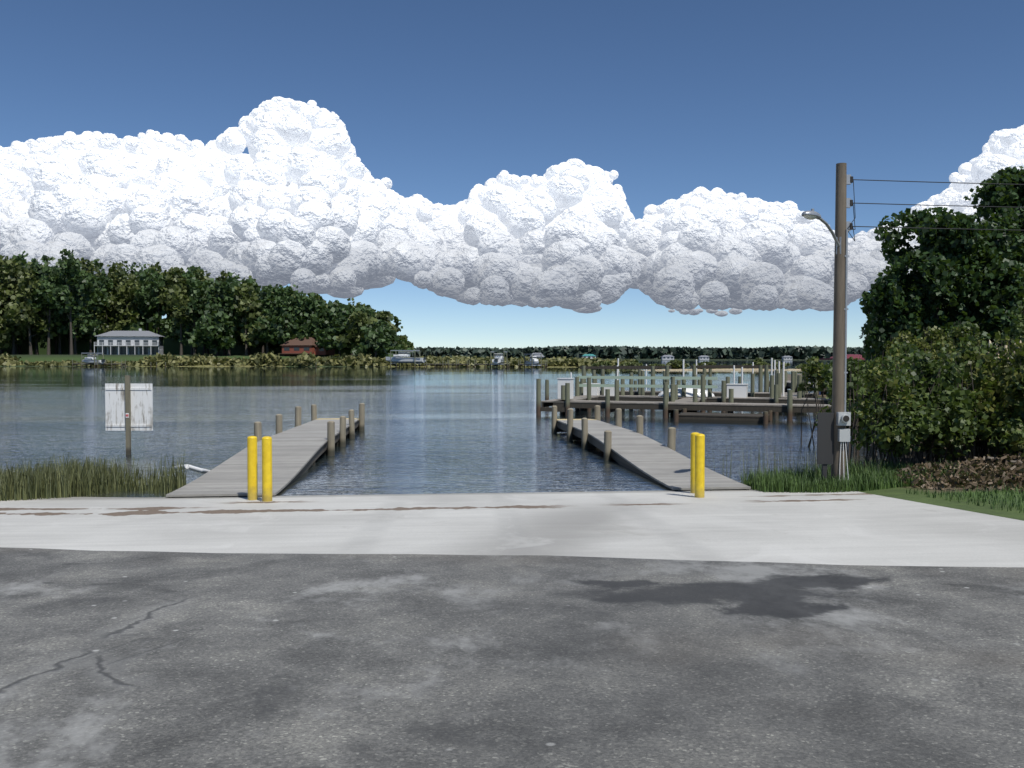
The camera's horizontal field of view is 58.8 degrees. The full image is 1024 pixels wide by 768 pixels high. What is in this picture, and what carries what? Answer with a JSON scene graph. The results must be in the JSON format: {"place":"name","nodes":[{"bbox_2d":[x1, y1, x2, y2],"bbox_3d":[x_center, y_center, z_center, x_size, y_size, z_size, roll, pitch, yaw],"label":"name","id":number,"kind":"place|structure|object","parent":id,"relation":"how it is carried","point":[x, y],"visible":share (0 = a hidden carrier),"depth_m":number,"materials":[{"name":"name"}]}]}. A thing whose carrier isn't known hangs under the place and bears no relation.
{"place":"outdoors","nodes":[
{"label":"outdoors","id":0,"kind":"place"},
{"bbox_2d":[0,451,191,500],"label":"marsh grass","id":1,"kind":"structure","parent":0,"point":[65,480],"depth_m":16.78,"materials":[{"name":"green plant"}]},
{"bbox_2d":[94,329,163,354],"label":"white house","id":2,"kind":"structure","parent":0,"point":[140,342],"depth_m":313.39,"materials":[{"name":"grey"}]},
{"bbox_2d":[0,360,885,496],"bbox_3d":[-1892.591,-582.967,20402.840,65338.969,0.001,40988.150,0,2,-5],"label":"water","id":3,"kind":"structure","parent":0,"point":[438,430],"depth_m":33.14,"materials":[{"name":"blue liquid"}]},
{"bbox_2d":[81,353,104,366],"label":"cruiser boat","id":4,"kind":"object","parent":3,"relation":"on","point":[94,361],"visible":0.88,"depth_m":261.06,"materials":[{"name":"white plastic"}]},
{"bbox_2d":[105,375,152,454],"bbox_3d":[-9.900,1.078,23.447,1.220,2.600,0.138,0,2,0],"label":"sign board","id":5,"kind":"object","parent":3,"relation":"in","point":[128,407],"visible":0.95,"depth_m":23.48,"materials":[{"name":"white wood"}]},
{"bbox_2d":[174,464,209,473],"bbox_3d":[-6.652,1.777,19.134,0.726,0.349,1.417,-1,2,-32],"label":"pvc pipe","id":6,"kind":"object","parent":3,"relation":"on","point":[196,469],"visible":0.7,"depth_m":18.62,"materials":[{"name":"white paint"}]},
{"bbox_2d":[166,403,364,497],"bbox_3d":[-5.577,2.116,23.778,2.034,2.611,15.219,0,2,-3],"label":"dock","id":7,"kind":"object","parent":3,"relation":"in","point":[298,449],"visible":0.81,"depth_m":20.79,"materials":[{"name":"grey wood"}]},
{"bbox_2d":[72,359,546,366],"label":"bank docks","id":8,"kind":"object","parent":3,"relation":"in","point":[426,364],"visible":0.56,"depth_m":250.48,"materials":[{"name":"wood"}]},
{"bbox_2d":[386,350,425,366],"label":"cruiser boat","id":9,"kind":"object","parent":3,"relation":"on","point":[399,357],"visible":0.9,"depth_m":248.66,"materials":[{"name":"white plastic"}]},
{"bbox_2d":[490,351,506,366],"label":"cruiser boat","id":10,"kind":"object","parent":3,"relation":"on","point":[496,360],"visible":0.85,"depth_m":240.30,"materials":[{"name":"white plastic"}]},
{"bbox_2d":[524,354,541,367],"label":"cruiser boat","id":11,"kind":"object","parent":3,"relation":"on","point":[534,360],"visible":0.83,"depth_m":237.07,"materials":[{"name":"white plastic"}]},
{"bbox_2d":[552,405,750,490],"bbox_3d":[2.941,2.126,23.818,1.807,2.589,13.690,0,2,-7],"label":"dock","id":12,"kind":"object","parent":3,"relation":"in","point":[640,453],"visible":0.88,"depth_m":22.07,"materials":[{"name":"grey wood"}]},
{"bbox_2d":[764,368,827,395],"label":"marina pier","id":13,"kind":"structure","parent":3,"relation":"in","point":[787,384],"depth_m":61.43,"materials":[{"name":"wood"}]},
{"bbox_2d":[712,440,884,479],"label":"reeds","id":14,"kind":"object","parent":3,"relation":"in","point":[776,460],"visible":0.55,"depth_m":19.28,"materials":[{"name":"green plant"}]},
{"bbox_2d":[808,354,864,394],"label":"pontoon boat","id":15,"kind":"object","parent":3,"relation":"on","point":[854,356],"visible":0.09,"depth_m":60.78,"materials":[{"name":"red metal"}]},
{"bbox_2d":[0,547,1023,767],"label":"asphalt ground","id":16,"kind":"structure","parent":0,"point":[132,659],"depth_m":5.49,"materials":[{"name":"grey asphalt"}]},
{"bbox_2d":[0,96,1023,316],"bbox_3d":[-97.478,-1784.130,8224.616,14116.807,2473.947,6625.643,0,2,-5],"label":"cloud","id":17,"kind":"structure","parent":0,"point":[303,198],"depth_m":7119.68,"materials":[{"name":"white"}]},
{"bbox_2d":[0,489,1023,566],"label":"concrete apron","id":18,"kind":"object","parent":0,"point":[832,528],"visible":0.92,"depth_m":11.93,"materials":[{"name":"grey concrete"}]},
{"bbox_2d":[247,436,258,499],"bbox_3d":[-4.485,1.478,15.701,0.228,1.165,0.228,0,2,-5],"label":"bollard","id":19,"kind":"object","parent":18,"relation":"on","point":[252,475],"visible":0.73,"depth_m":15.63,"materials":[{"name":"yellow metal"}]},
{"bbox_2d":[261,436,272,501],"bbox_3d":[-4.159,1.468,15.430,0.228,1.165,0.228,0,2,-5],"label":"bollard","id":20,"kind":"object","parent":18,"relation":"on","point":[266,468],"visible":0.84,"depth_m":15.36,"materials":[{"name":"yellow metal"}]},
{"bbox_2d":[689,432,699,493],"bbox_3d":[3.332,1.460,16.527,0.228,1.165,0.228,0,2,-5],"label":"bollard","id":21,"kind":"object","parent":18,"relation":"on","point":[692,476],"visible":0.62,"depth_m":16.47,"materials":[{"name":"yellow metal"}]},
{"bbox_2d":[694,434,705,497],"bbox_3d":[3.247,1.438,15.715,0.228,1.165,0.228,0,2,-5],"label":"bollard","id":22,"kind":"object","parent":18,"relation":"on","point":[699,465],"visible":0.83,"depth_m":15.64,"materials":[{"name":"yellow metal"}]},
{"bbox_2d":[0,0,1023,348],"label":"sky","id":23,"kind":"structure","parent":0,"point":[762,99],"materials":[{"name":"blue"}]},
{"bbox_2d":[1,355,1023,520],"bbox_3d":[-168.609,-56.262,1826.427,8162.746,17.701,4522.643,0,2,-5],"label":"terrain","id":24,"kind":"structure","parent":0,"point":[901,493],"depth_m":16.63,"materials":[{"name":"green plant"}]},
{"bbox_2d":[95,319,186,338],"bbox_3d":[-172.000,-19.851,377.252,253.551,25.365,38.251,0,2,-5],"label":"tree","id":25,"kind":"object","parent":24,"relation":"on","point":[151,329],"visible":0.02,"depth_m":377.76,"materials":[{"name":"green plant"}]},
{"bbox_2d":[3,322,349,354],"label":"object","id":26,"kind":"object","parent":24,"relation":"on","point":[171,346],"visible":0.13,"depth_m":342.59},
{"bbox_2d":[0,275,396,356],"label":"tree trunks","id":27,"kind":"object","parent":24,"relation":"on","point":[58,351],"visible":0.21,"depth_m":309.96,"materials":[{"name":"brown plant"}]},
{"bbox_2d":[0,248,414,357],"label":"trees","id":28,"kind":"object","parent":24,"relation":"on","point":[323,325],"visible":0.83,"depth_m":305.15,"materials":[{"name":"green plant"}]},
{"bbox_2d":[280,337,334,354],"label":"red house","id":29,"kind":"structure","parent":24,"relation":"on","point":[295,346],"depth_m":296.25,"materials":[{"name":"red brick"}]},
{"bbox_2d":[0,351,638,366],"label":"shoreline vegetation","id":30,"kind":"object","parent":24,"relation":"on","point":[304,359],"visible":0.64,"depth_m":263.61,"materials":[{"name":"green plant"}]},
{"bbox_2d":[406,345,873,358],"bbox_3d":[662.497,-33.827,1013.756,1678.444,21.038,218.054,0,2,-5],"label":"distant tree line","id":31,"kind":"object","parent":24,"relation":"on","point":[679,352],"visible":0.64,"depth_m":987.16,"materials":[{"name":"green plant"}]},
{"bbox_2d":[531,353,791,359],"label":"distant houses","id":32,"kind":"structure","parent":24,"relation":"on","point":[671,357],"depth_m":941.53,"materials":[{"name":"grey"}]},
{"bbox_2d":[536,358,831,423],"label":"marina piers","id":33,"kind":"structure","parent":24,"relation":"on","point":[689,402],"depth_m":41.73,"materials":[{"name":"grey wood"}]},
{"bbox_2d":[591,357,806,368],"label":"sand spit shrubs","id":34,"kind":"object","parent":24,"relation":"on","point":[675,364],"visible":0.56,"depth_m":184.89,"materials":[{"name":"green plant"}]},
{"bbox_2d":[797,302,1023,469],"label":"shrubs","id":35,"kind":"object","parent":24,"relation":"on","point":[960,404],"depth_m":19.17,"materials":[{"name":"green plant"}]},
{"bbox_2d":[801,163,1023,481],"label":"utility pole","id":36,"kind":"object","parent":24,"relation":"on","point":[833,435],"visible":0.96,"depth_m":17.19,"materials":[{"name":"brown wood"}]},
{"bbox_2d":[859,207,1023,370],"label":"tree","id":37,"kind":"object","parent":24,"relation":"on","point":[987,296],"depth_m":38.27,"materials":[{"name":"green plant"}]},
{"bbox_2d":[893,452,1023,491],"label":"dead brush","id":38,"kind":"object","parent":24,"relation":"on","point":[997,472],"visible":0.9,"depth_m":16.95,"materials":[{"name":"brown plant"}]},
{"bbox_2d":[906,483,1023,512],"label":"lawn grass","id":39,"kind":"structure","parent":24,"relation":"on","point":[960,494],"depth_m":14.99,"materials":[{"name":"plant"}]},
{"bbox_2d":[963,166,1023,312],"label":"tree","id":40,"kind":"object","parent":24,"relation":"on","point":[1008,220],"depth_m":41.65,"materials":[{"name":"green plant"}]},
{"bbox_2d":[970,414,1023,454],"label":"pampas leaves","id":41,"kind":"object","parent":24,"relation":"on","point":[995,450],"visible":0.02,"depth_m":21.95,"materials":[{"name":"plant"}]},
{"bbox_2d":[739,457,976,492],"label":"shore grass","id":42,"kind":"structure","parent":0,"point":[868,478],"depth_m":17.16,"materials":[{"name":"green plant"}]},
{"bbox_2d":[987,339,1021,376],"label":"pampas plumes","id":43,"kind":"object","parent":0,"point":[1005,346],"visible":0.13,"depth_m":22.14,"materials":[{"name":"beige plant"}]}
]}

